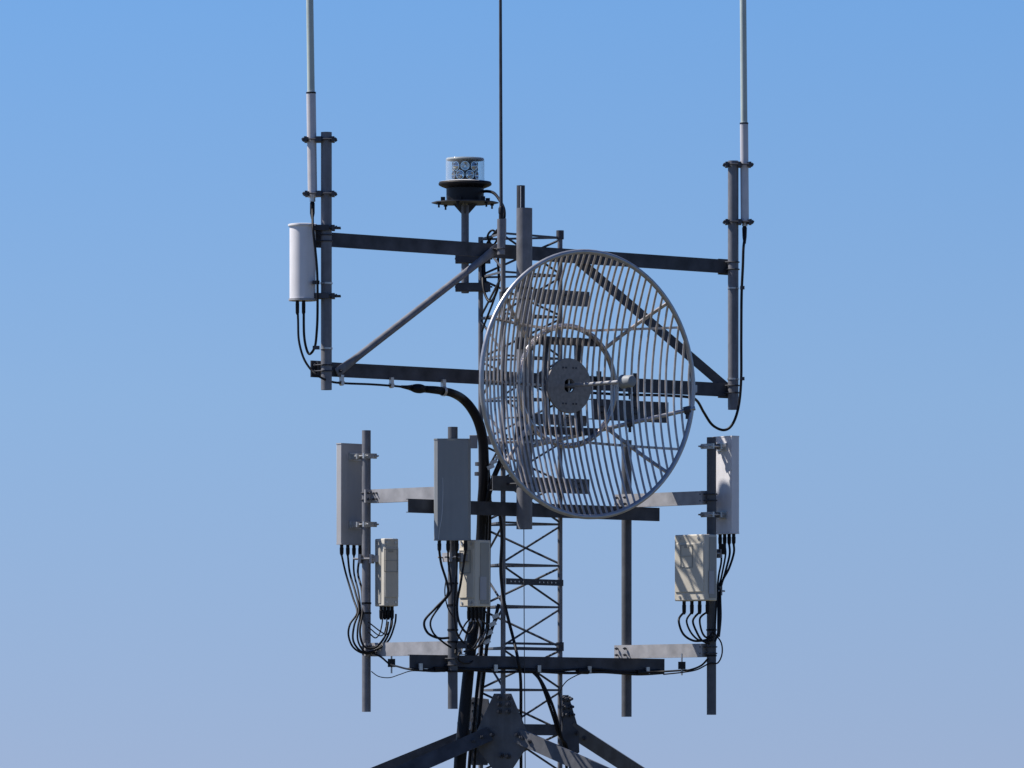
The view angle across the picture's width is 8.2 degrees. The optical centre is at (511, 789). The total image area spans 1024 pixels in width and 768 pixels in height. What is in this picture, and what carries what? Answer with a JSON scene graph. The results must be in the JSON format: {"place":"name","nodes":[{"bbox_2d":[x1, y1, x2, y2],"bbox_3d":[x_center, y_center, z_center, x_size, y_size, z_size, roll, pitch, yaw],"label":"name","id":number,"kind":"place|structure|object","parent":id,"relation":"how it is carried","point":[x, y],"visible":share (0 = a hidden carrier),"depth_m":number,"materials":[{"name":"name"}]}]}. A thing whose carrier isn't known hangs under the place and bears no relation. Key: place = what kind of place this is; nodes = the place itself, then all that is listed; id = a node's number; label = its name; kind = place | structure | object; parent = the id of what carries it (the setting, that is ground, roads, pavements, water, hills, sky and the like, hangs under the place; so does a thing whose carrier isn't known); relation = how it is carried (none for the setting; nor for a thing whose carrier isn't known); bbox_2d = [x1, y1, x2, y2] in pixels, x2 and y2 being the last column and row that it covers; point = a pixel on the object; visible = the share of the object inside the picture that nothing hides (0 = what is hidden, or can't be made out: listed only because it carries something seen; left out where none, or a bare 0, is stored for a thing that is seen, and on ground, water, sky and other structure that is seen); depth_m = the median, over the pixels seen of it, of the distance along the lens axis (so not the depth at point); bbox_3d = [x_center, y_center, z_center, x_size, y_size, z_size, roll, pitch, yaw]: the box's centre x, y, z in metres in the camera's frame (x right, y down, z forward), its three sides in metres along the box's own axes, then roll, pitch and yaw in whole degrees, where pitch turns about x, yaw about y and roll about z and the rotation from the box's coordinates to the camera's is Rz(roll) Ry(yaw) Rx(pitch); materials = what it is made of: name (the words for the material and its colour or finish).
{"place":"outdoors","nodes":[
{"label":"outdoors","id":0,"kind":"place"},
{"bbox_2d":[0,0,1023,767],"label":"sky","id":1,"kind":"structure","parent":0,"point":[175,592],"materials":[{"name":"blue"}]},
{"label":"ground","id":2,"kind":"structure","parent":0,"visible":0},
{"bbox_2d":[372,729,470,767],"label":"spreading strut","id":3,"kind":"object","parent":2,"relation":"on","point":[405,758],"visible":0.37,"depth_m":48.50,"materials":[{"name":"metal"}]},
{"bbox_2d":[394,727,492,767],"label":"spreading strut","id":4,"kind":"object","parent":2,"relation":"on","point":[453,749],"visible":1,"depth_m":47.80,"materials":[{"name":"metal"}]},
{"bbox_2d":[478,230,563,767],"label":"lattice tower","id":5,"kind":"structure","parent":2,"relation":"on","point":[545,728],"depth_m":48.33,"materials":[{"name":"metal"}]},
{"bbox_2d":[453,202,491,292],"bbox_3d":[-0.269,-3.694,48.480,0.271,0.612,0.151,0,0,0],"label":"beacon pole","id":6,"kind":"object","parent":5,"relation":"attached to","point":[464,285],"visible":0.8,"depth_m":48.47,"materials":[{"name":"metal"}]},
{"bbox_2d":[432,157,498,209],"bbox_3d":[-0.320,-4.139,48.500,0.458,0.344,0.444,0,0,0],"label":"beacon light","id":7,"kind":"object","parent":6,"relation":"on","point":[464,184],"visible":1,"depth_m":48.42,"materials":[{"name":"metal"}]},
{"bbox_2d":[482,190,505,292],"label":"beacon cable","id":8,"kind":"object","parent":6,"relation":"attached to","point":[497,197],"visible":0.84,"depth_m":48.36,"materials":[{"name":"black rubber"}]},
{"bbox_2d":[469,435,477,447],"bbox_3d":[-0.261,-2.355,48.100,0.055,0.090,0.012,0,0,0],"label":"bracket plate","id":9,"kind":"object","parent":5,"relation":"attached to","point":[474,441],"visible":0.76,"depth_m":48.09,"materials":[{"name":"metal"}]},
{"bbox_2d":[470,697,488,764],"bbox_3d":[-0.233,-0.401,48.463,0.218,0.465,0.055,0,0,30],"label":"gusset plate","id":10,"kind":"object","parent":5,"relation":"attached to","point":[480,759],"visible":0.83,"depth_m":48.47,"materials":[{"name":"metal"}]},
{"bbox_2d":[481,258,499,302],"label":"slack cable","id":11,"kind":"object","parent":5,"relation":"attached to","point":[483,286],"visible":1,"depth_m":48.35,"materials":[{"name":"black rubber"}]},
{"bbox_2d":[481,284,499,331],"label":"slack cable","id":12,"kind":"object","parent":5,"relation":"attached to","point":[490,308],"visible":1,"depth_m":48.25,"materials":[{"name":"black rubber"}]},
{"bbox_2d":[484,604,499,646],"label":"ground cable","id":13,"kind":"object","parent":5,"relation":"attached to","point":[495,616],"visible":1,"depth_m":47.94,"materials":[{"name":"black rubber"}]},
{"bbox_2d":[487,229,496,243],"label":"slack cable","id":14,"kind":"object","parent":5,"relation":"attached to","point":[488,233],"visible":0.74,"depth_m":48.28,"materials":[{"name":"black rubber"}]},
{"bbox_2d":[487,450,506,470],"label":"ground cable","id":15,"kind":"object","parent":5,"relation":"attached to","point":[492,463],"visible":0.55,"depth_m":47.91,"materials":[{"name":"grey metal"}]},
{"bbox_2d":[477,694,526,767],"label":"gusset plate","id":16,"kind":"object","parent":5,"relation":"attached to","point":[502,721],"visible":1,"depth_m":47.92,"materials":[{"name":"metal"}]},
{"bbox_2d":[498,516,522,767],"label":"riser cable","id":17,"kind":"object","parent":5,"relation":"attached to","point":[510,627],"visible":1,"depth_m":47.95,"materials":[{"name":"black rubber"}]},
{"bbox_2d":[317,362,727,396],"bbox_3d":[0.100,-2.772,48.100,3.806,0.094,0.113,0,0,-42],"label":"mounting rail","id":18,"kind":"object","parent":5,"relation":"attached to","point":[411,373],"visible":0.52,"depth_m":47.59,"materials":[{"name":"metal"}]},
{"bbox_2d":[310,132,332,389],"bbox_3d":[-1.237,-3.479,46.791,0.120,1.696,0.138,0,0,-42],"label":"mounting pole","id":19,"kind":"object","parent":18,"relation":"attached to","point":[324,240],"visible":1,"depth_m":46.74,"materials":[{"name":"metal"}]},
{"bbox_2d":[288,223,340,314],"bbox_3d":[-1.300,-3.422,46.764,0.347,0.600,0.192,0,0,0],"label":"drum antenna","id":20,"kind":"object","parent":19,"relation":"attached to","point":[302,273],"visible":1,"depth_m":46.69,"materials":[{"name":"plastic"}]},
{"bbox_2d":[297,314,404,387],"bbox_3d":[-1.011,-2.930,46.950,0.910,0.529,0.165,0,0,-37],"label":"feeder cable","id":21,"kind":"object","parent":20,"relation":"hanging from","point":[342,382],"visible":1,"depth_m":46.88,"materials":[{"name":"black rubber"}]},
{"bbox_2d":[301,0,336,201],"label":"whip antenna","id":22,"kind":"object","parent":19,"relation":"attached to","point":[311,139],"visible":1,"depth_m":46.75,"materials":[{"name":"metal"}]},
{"bbox_2d":[302,202,332,354],"bbox_3d":[-1.264,-3.368,46.743,0.186,1.022,0.143,0,0,-37],"label":"jumper cable","id":23,"kind":"object","parent":22,"relation":"hanging from","point":[317,282],"visible":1,"depth_m":46.68,"materials":[{"name":"black rubber"}]},
{"bbox_2d":[335,244,496,376],"bbox_3d":[-0.626,-3.197,47.344,1.460,0.954,0.048,0,0,-42],"label":"diagonal brace","id":24,"kind":"object","parent":18,"relation":"attached to","point":[350,362],"visible":1,"depth_m":47.31,"materials":[{"name":"metal"}]},
{"bbox_2d":[401,379,488,767],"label":"cable trunk","id":25,"kind":"object","parent":18,"relation":"hanging from","point":[464,712],"visible":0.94,"depth_m":47.97,"materials":[{"name":"black rubber"}]},
{"bbox_2d":[467,515,487,767],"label":"riser cable","id":26,"kind":"object","parent":25,"relation":"attached to","point":[476,693],"visible":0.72,"depth_m":48.14,"materials":[{"name":"black rubber"}]},
{"bbox_2d":[472,470,491,767],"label":"riser cable","id":27,"kind":"object","parent":25,"relation":"attached to","point":[483,673],"visible":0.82,"depth_m":48.09,"materials":[{"name":"black rubber"}]},
{"bbox_2d":[484,434,506,523],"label":"feeder cable","id":28,"kind":"object","parent":25,"relation":"attached to","point":[489,492],"visible":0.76,"depth_m":47.96,"materials":[{"name":"black rubber"}]},
{"bbox_2d":[589,371,668,422],"bbox_3d":[0.804,-2.687,48.619,0.710,0.330,0.058,0,0,-42],"label":"step plate","id":29,"kind":"object","parent":18,"relation":"attached to","point":[641,406],"visible":0.66,"depth_m":48.61,"materials":[{"name":"metal"}]},
{"bbox_2d":[718,160,739,409],"bbox_3d":[1.517,-3.496,49.270,0.120,1.724,0.138,0,0,-42],"label":"mounting pole","id":30,"kind":"object","parent":18,"relation":"attached to","point":[733,262],"visible":1,"depth_m":49.22,"materials":[{"name":"metal"}]},
{"bbox_2d":[577,264,726,382],"bbox_3d":[0.974,-3.184,48.917,1.479,0.902,0.096,0,0,-42],"label":"diagonal brace","id":31,"kind":"object","parent":30,"relation":"attached to","point":[706,370],"visible":0.71,"depth_m":48.92,"materials":[{"name":"metal"}]},
{"bbox_2d":[723,0,753,225],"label":"whip antenna","id":32,"kind":"object","parent":30,"relation":"attached to","point":[744,165],"visible":1,"depth_m":49.23,"materials":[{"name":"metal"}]},
{"bbox_2d":[593,226,746,430],"bbox_3d":[1.038,-3.194,48.773,1.525,1.428,0.266,0,0,-36],"label":"feeder cable","id":33,"kind":"object","parent":32,"relation":"hanging from","point":[744,237],"visible":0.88,"depth_m":49.19,"materials":[{"name":"black rubber"}]},
{"bbox_2d":[332,233,727,273],"bbox_3d":[0.135,-3.627,48.131,3.712,0.094,0.113,0,0,-42],"label":"mounting rail","id":34,"kind":"object","parent":5,"relation":"attached to","point":[401,244],"visible":0.83,"depth_m":47.84,"materials":[{"name":"metal"}]},
{"bbox_2d":[492,0,505,254],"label":"thin whip","id":35,"kind":"object","parent":34,"relation":"attached to","point":[501,232],"visible":1,"depth_m":47.76,"materials":[{"name":"metal"}]},
{"bbox_2d":[406,499,659,520],"bbox_3d":[0.124,-1.892,48.122,2.293,0.092,0.113,0,0,-42],"label":"mounting rail","id":36,"kind":"object","parent":5,"relation":"attached to","point":[509,509],"visible":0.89,"depth_m":48.08,"materials":[{"name":"metal"}]},
{"bbox_2d":[370,487,433,502],"bbox_3d":[-0.638,-1.986,47.792,0.060,0.092,0.882,0,0,-45],"label":"side arm","id":37,"kind":"object","parent":36,"relation":"attached to","point":[391,495],"visible":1,"depth_m":47.89},
{"bbox_2d":[614,491,706,506],"bbox_3d":[1.031,-1.986,48.625,0.884,0.092,0.042,0,0,45],"label":"side arm","id":38,"kind":"object","parent":36,"relation":"attached to","point":[674,498],"visible":0.81,"depth_m":48.56},
{"bbox_2d":[614,440,631,716],"bbox_3d":[0.777,-1.453,48.888,0.096,1.902,0.119,0,0,45],"label":"mounting pole","id":39,"kind":"object","parent":38,"relation":"attached to","point":[626,607],"visible":0.79,"depth_m":48.87,"materials":[{"name":"metal"}]},
{"bbox_2d":[699,437,725,714],"bbox_3d":[1.364,-1.452,48.285,0.182,1.884,0.113,0,0,17],"label":"mounting pole","id":40,"kind":"object","parent":38,"relation":"attached to","point":[708,497],"visible":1,"depth_m":48.24,"materials":[{"name":"metal"}]},
{"bbox_2d":[614,644,700,657],"bbox_3d":[1.031,-0.949,48.625,0.884,0.092,0.042,0,0,45],"label":"side arm","id":41,"kind":"object","parent":40,"relation":"attached to","point":[662,651],"visible":1,"depth_m":48.62},
{"bbox_2d":[647,654,708,674],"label":"feeder cable","id":42,"kind":"object","parent":40,"relation":"attached to","point":[682,666],"visible":1,"depth_m":48.38,"materials":[{"name":"black rubber"}]},
{"bbox_2d":[663,631,722,674],"bbox_3d":[1.206,-0.930,48.393,0.084,0.290,0.564,0,0,-44],"label":"thin wire","id":43,"kind":"object","parent":42,"relation":"attached to","point":[705,664],"visible":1,"depth_m":48.23,"materials":[{"name":"black rubber"}]},
{"bbox_2d":[675,534,724,614],"bbox_3d":[1.302,-1.458,48.210,0.274,0.538,0.338,0,0,39],"label":"radio box","id":44,"kind":"object","parent":40,"relation":"attached to","point":[697,556],"visible":1,"depth_m":48.07,"materials":[{"name":"beige paint"}]},
{"bbox_2d":[678,612,712,641],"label":"jumper cable","id":45,"kind":"object","parent":44,"relation":"hanging from","point":[682,632],"visible":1,"depth_m":48.10,"materials":[{"name":"black rubber"}]},
{"bbox_2d":[686,612,712,641],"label":"jumper cable","id":46,"kind":"object","parent":44,"relation":"hanging from","point":[691,633],"visible":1,"depth_m":48.11,"materials":[{"name":"black rubber"}]},
{"bbox_2d":[692,613,709,644],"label":"jumper cable","id":47,"kind":"object","parent":44,"relation":"hanging from","point":[696,631],"visible":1,"depth_m":48.12,"materials":[{"name":"black rubber"}]},
{"bbox_2d":[699,612,713,637],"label":"jumper cable","id":48,"kind":"object","parent":44,"relation":"hanging from","point":[701,630],"visible":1,"depth_m":48.14,"materials":[{"name":"black rubber"}]},
{"bbox_2d":[698,436,738,544],"bbox_3d":[1.383,-2.035,48.317,0.280,0.740,0.209,0,0,-37],"label":"panel antenna","id":49,"kind":"object","parent":40,"relation":"attached to","point":[727,485],"visible":1,"depth_m":48.31,"materials":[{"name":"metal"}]},
{"bbox_2d":[714,558,721,631],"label":"jumper cable","id":50,"kind":"object","parent":49,"relation":"hanging from","point":[720,566],"visible":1,"depth_m":48.23,"materials":[{"name":"black rubber"}]},
{"bbox_2d":[717,551,726,631],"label":"jumper cable","id":51,"kind":"object","parent":49,"relation":"hanging from","point":[718,593],"visible":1,"depth_m":48.26,"materials":[{"name":"black rubber"}]},
{"bbox_2d":[714,544,730,641],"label":"jumper cable","id":52,"kind":"object","parent":49,"relation":"hanging from","point":[725,571],"visible":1,"depth_m":48.28,"materials":[{"name":"black rubber"}]},
{"bbox_2d":[718,545,734,636],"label":"jumper cable","id":53,"kind":"object","parent":49,"relation":"hanging from","point":[728,569],"visible":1,"depth_m":48.27,"materials":[{"name":"black rubber"}]},
{"bbox_2d":[409,655,664,670],"bbox_3d":[0.146,-0.855,48.142,2.327,0.092,0.113,0,0,-42],"label":"mounting rail","id":54,"kind":"object","parent":5,"relation":"attached to","point":[432,661],"visible":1,"depth_m":48.13,"materials":[{"name":"metal"}]},
{"bbox_2d":[372,653,462,672],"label":"feeder cable","id":55,"kind":"object","parent":54,"relation":"attached to","point":[390,662],"visible":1,"depth_m":48.00,"materials":[{"name":"black rubber"}]},
{"bbox_2d":[371,670,421,677],"bbox_3d":[-0.759,-0.779,47.727,0.114,0.049,0.719,0,0,-23],"label":"thin wire","id":56,"kind":"object","parent":55,"relation":"hanging from","point":[393,676],"visible":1,"depth_m":47.95,"materials":[{"name":"black rubber"}]},
{"bbox_2d":[444,427,458,708],"bbox_3d":[-0.407,-1.483,47.529,0.092,1.884,0.117,0,0,-42],"label":"mounting pole","id":57,"kind":"object","parent":54,"relation":"attached to","point":[452,665],"visible":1,"depth_m":47.49,"materials":[{"name":"metal"}]},
{"bbox_2d":[371,641,465,656],"bbox_3d":[-0.638,-0.949,47.792,0.060,0.092,0.882,0,0,-45],"label":"side arm","id":58,"kind":"object","parent":57,"relation":"attached to","point":[412,648],"visible":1,"depth_m":47.81},
{"bbox_2d":[361,430,370,711],"bbox_3d":[-0.973,-1.480,48.110,0.114,1.905,0.110,0,0,45],"label":"mounting pole","id":59,"kind":"object","parent":58,"relation":"attached to","point":[366,568],"visible":1,"depth_m":48.10,"materials":[{"name":"metal"}]},
{"bbox_2d":[336,443,378,555],"bbox_3d":[-1.014,-1.968,48.176,0.286,0.762,0.250,0,0,44],"label":"panel antenna","id":60,"kind":"object","parent":59,"relation":"attached to","point":[349,494],"visible":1,"depth_m":48.19,"materials":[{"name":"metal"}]},
{"bbox_2d":[341,556,362,653],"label":"jumper cable","id":61,"kind":"object","parent":60,"relation":"hanging from","point":[352,620],"visible":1,"depth_m":48.13,"materials":[{"name":"black rubber"}]},
{"bbox_2d":[347,556,392,653],"bbox_3d":[-1.011,-1.255,48.107,0.399,0.682,0.207,0,0,38],"label":"jumper cable","id":62,"kind":"object","parent":60,"relation":"hanging from","point":[357,616],"visible":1,"depth_m":48.06,"materials":[{"name":"black rubber"}]},
{"bbox_2d":[368,611,391,634],"bbox_3d":[-0.874,-1.127,48.035,0.192,0.166,0.074,0,0,-33],"label":"thin wire","id":63,"kind":"object","parent":62,"relation":"attached to","point":[378,629],"visible":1,"depth_m":48.01,"materials":[{"name":"black rubber"}]},
{"bbox_2d":[357,563,388,648],"bbox_3d":[-0.997,-1.271,48.128,0.182,0.646,0.368,0,0,-36],"label":"jumper cable","id":64,"kind":"object","parent":60,"relation":"hanging from","point":[360,625],"visible":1,"depth_m":48.04,"materials":[{"name":"black rubber"}]},
{"bbox_2d":[368,611,387,635],"bbox_3d":[-0.892,-1.123,48.032,0.159,0.174,0.058,0,0,-32],"label":"thin wire","id":65,"kind":"object","parent":64,"relation":"attached to","point":[385,626],"visible":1,"depth_m":48.03,"materials":[{"name":"black rubber"}]},
{"bbox_2d":[353,556,396,652],"bbox_3d":[-0.988,-1.259,48.108,0.390,0.671,0.210,0,0,38],"label":"jumper cable","id":66,"kind":"object","parent":60,"relation":"hanging from","point":[363,650],"visible":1,"depth_m":48.05,"materials":[{"name":"black rubber"}]},
{"bbox_2d":[353,538,397,619],"bbox_3d":[-0.922,-1.425,48.095,0.309,0.548,0.181,0,0,0],"label":"radio box","id":67,"kind":"object","parent":59,"relation":"attached to","point":[384,558],"visible":1,"depth_m":48.05,"materials":[{"name":"beige paint"}]},
{"bbox_2d":[368,611,383,638],"bbox_3d":[-0.912,-1.115,48.028,0.124,0.188,0.042,0,0,-31],"label":"thin wire","id":68,"kind":"object","parent":58,"relation":"attached to","point":[380,628],"visible":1,"depth_m":48.04,"materials":[{"name":"black rubber"}]},
{"bbox_2d":[444,582,452,616],"bbox_3d":[-0.428,-1.284,47.420,0.043,0.269,0.076,0,0,-43],"label":"thin wire","id":69,"kind":"object","parent":57,"relation":"attached to","point":[446,600],"visible":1,"depth_m":47.41,"materials":[{"name":"black rubber"}]},
{"bbox_2d":[434,438,470,551],"bbox_3d":[-0.398,-1.963,47.471,0.251,0.753,0.261,0,0,0],"label":"panel antenna","id":70,"kind":"object","parent":57,"relation":"attached to","point":[452,489],"visible":1,"depth_m":47.35,"materials":[{"name":"plastic"}]},
{"bbox_2d":[423,551,448,639],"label":"jumper cable","id":71,"kind":"object","parent":70,"relation":"hanging from","point":[438,604],"visible":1,"depth_m":47.39,"materials":[{"name":"black rubber"}]},
{"bbox_2d":[429,552,451,647],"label":"jumper cable","id":72,"kind":"object","parent":70,"relation":"hanging from","point":[435,635],"visible":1,"depth_m":47.39,"materials":[{"name":"black rubber"}]},
{"bbox_2d":[456,551,474,634],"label":"jumper cable","id":73,"kind":"object","parent":70,"relation":"hanging from","point":[457,601],"visible":1,"depth_m":47.40,"materials":[{"name":"black rubber"}]},
{"bbox_2d":[453,552,487,650],"bbox_3d":[-0.213,-1.261,47.702,0.155,0.666,0.705,0,0,19],"label":"jumper cable","id":74,"kind":"object","parent":70,"relation":"hanging from","point":[456,631],"visible":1,"depth_m":47.41,"materials":[{"name":"black rubber"}]},
{"bbox_2d":[458,641,466,648],"bbox_3d":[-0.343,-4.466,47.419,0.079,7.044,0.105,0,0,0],"label":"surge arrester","id":75,"kind":"object","parent":57,"relation":"attached to","point":[461,645],"visible":1,"depth_m":47.42,"materials":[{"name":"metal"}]},
{"bbox_2d":[438,540,489,620],"bbox_3d":[-0.319,-1.403,47.544,0.345,0.536,0.174,0,0,-37],"label":"radio box","id":76,"kind":"object","parent":57,"relation":"attached to","point":[474,596],"visible":1,"depth_m":47.53,"materials":[{"name":"beige paint"}]},
{"bbox_2d":[454,620,468,653],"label":"jumper cable","id":77,"kind":"object","parent":76,"relation":"hanging from","point":[467,621],"visible":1,"depth_m":47.65,"materials":[{"name":"black rubber"}]},
{"bbox_2d":[457,620,478,663],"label":"jumper cable","id":78,"kind":"object","parent":76,"relation":"hanging from","point":[460,661],"visible":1,"depth_m":47.61,"materials":[{"name":"black rubber"}]},
{"bbox_2d":[463,620,481,652],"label":"jumper cable","id":79,"kind":"object","parent":76,"relation":"hanging from","point":[477,641],"visible":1,"depth_m":47.72,"materials":[{"name":"black rubber"}]},
{"bbox_2d":[467,620,488,647],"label":"jumper cable","id":80,"kind":"object","parent":76,"relation":"hanging from","point":[484,622],"visible":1,"depth_m":47.84,"materials":[{"name":"black rubber"}]},
{"bbox_2d":[412,663,663,675],"bbox_3d":[0.191,-0.812,48.089,2.292,0.060,0.034,0,0,-42],"label":"rail cable","id":81,"kind":"object","parent":54,"relation":"attached to","point":[588,670],"visible":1,"depth_m":48.06,"materials":[{"name":"black rubber"}]},
{"bbox_2d":[536,673,569,767],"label":"riser cable","id":82,"kind":"object","parent":81,"relation":"hanging from","point":[556,717],"visible":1,"depth_m":48.06,"materials":[{"name":"black rubber"}]},
{"bbox_2d":[532,673,567,767],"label":"riser cable","id":83,"kind":"object","parent":54,"relation":"hanging from","point":[550,707],"visible":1,"depth_m":48.06,"materials":[{"name":"black rubber"}]},
{"bbox_2d":[466,667,659,672],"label":"rail cable","id":84,"kind":"object","parent":54,"relation":"attached to","point":[573,669],"visible":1,"depth_m":48.22,"materials":[{"name":"black rubber"}]},
{"bbox_2d":[490,475,589,493],"bbox_3d":[0.166,-2.064,48.151,0.884,0.100,0.136,0,0,-42],"label":"standoff bracket","id":85,"kind":"object","parent":5,"relation":"attached to","point":[499,483],"visible":0.56,"depth_m":48.11,"materials":[{"name":"metal"}]},
{"bbox_2d":[505,185,533,528],"bbox_3d":[0.065,-2.912,47.890,0.136,2.314,0.186,0,0,-42],"label":"dish pole","id":86,"kind":"object","parent":85,"relation":"attached to","point":[523,264],"visible":0.61,"depth_m":47.83,"materials":[{"name":"metal"}]},
{"bbox_2d":[523,529,525,767],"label":"guide line","id":87,"kind":"object","parent":86,"relation":"hanging from","point":[524,645],"visible":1,"depth_m":47.96,"materials":[{"name":"metal"}]},
{"bbox_2d":[479,249,696,518],"bbox_3d":[0.515,-2.703,47.394,1.467,1.800,1.104,0,0,0],"label":"grid dish","id":88,"kind":"object","parent":86,"relation":"attached to","point":[556,385],"visible":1,"depth_m":47.52,"materials":[{"name":"metal"}]},
{"bbox_2d":[532,289,589,306],"bbox_3d":[0.308,-3.340,48.270,0.135,0.100,0.509,0,0,43],"label":"standoff bracket","id":89,"kind":"object","parent":5,"relation":"attached to","point":[565,296],"visible":0.56,"depth_m":48.25,"materials":[{"name":"metal"}]},
{"bbox_2d":[535,413,586,426],"bbox_3d":[0.302,-2.512,48.287,0.481,0.080,0.116,0,0,-42],"label":"standoff bracket","id":90,"kind":"object","parent":5,"relation":"attached to","point":[562,419],"visible":0.52,"depth_m":48.26,"materials":[{"name":"metal"}]},
{"bbox_2d":[561,695,578,752],"bbox_3d":[0.408,-0.430,48.328,0.146,0.429,0.055,0,0,-34],"label":"gusset plate","id":91,"kind":"object","parent":5,"relation":"attached to","point":[569,730],"visible":0.84,"depth_m":48.33,"materials":[{"name":"metal"}]},
{"bbox_2d":[559,673,582,725],"bbox_3d":[0.383,-0.615,48.232,0.183,0.358,0.085,0,0,32],"label":"thin wire","id":92,"kind":"object","parent":91,"relation":"attached to","point":[560,692],"visible":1,"depth_m":48.29,"materials":[{"name":"black rubber"}]},
{"bbox_2d":[513,729,608,767],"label":"spreading strut","id":93,"kind":"object","parent":2,"relation":"on","point":[551,750],"visible":1,"depth_m":47.74,"materials":[{"name":"metal"}]},
{"bbox_2d":[572,722,643,767],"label":"spreading strut","id":94,"kind":"object","parent":2,"relation":"on","point":[602,749],"visible":1,"depth_m":48.48,"materials":[{"name":"metal"}]}
]}

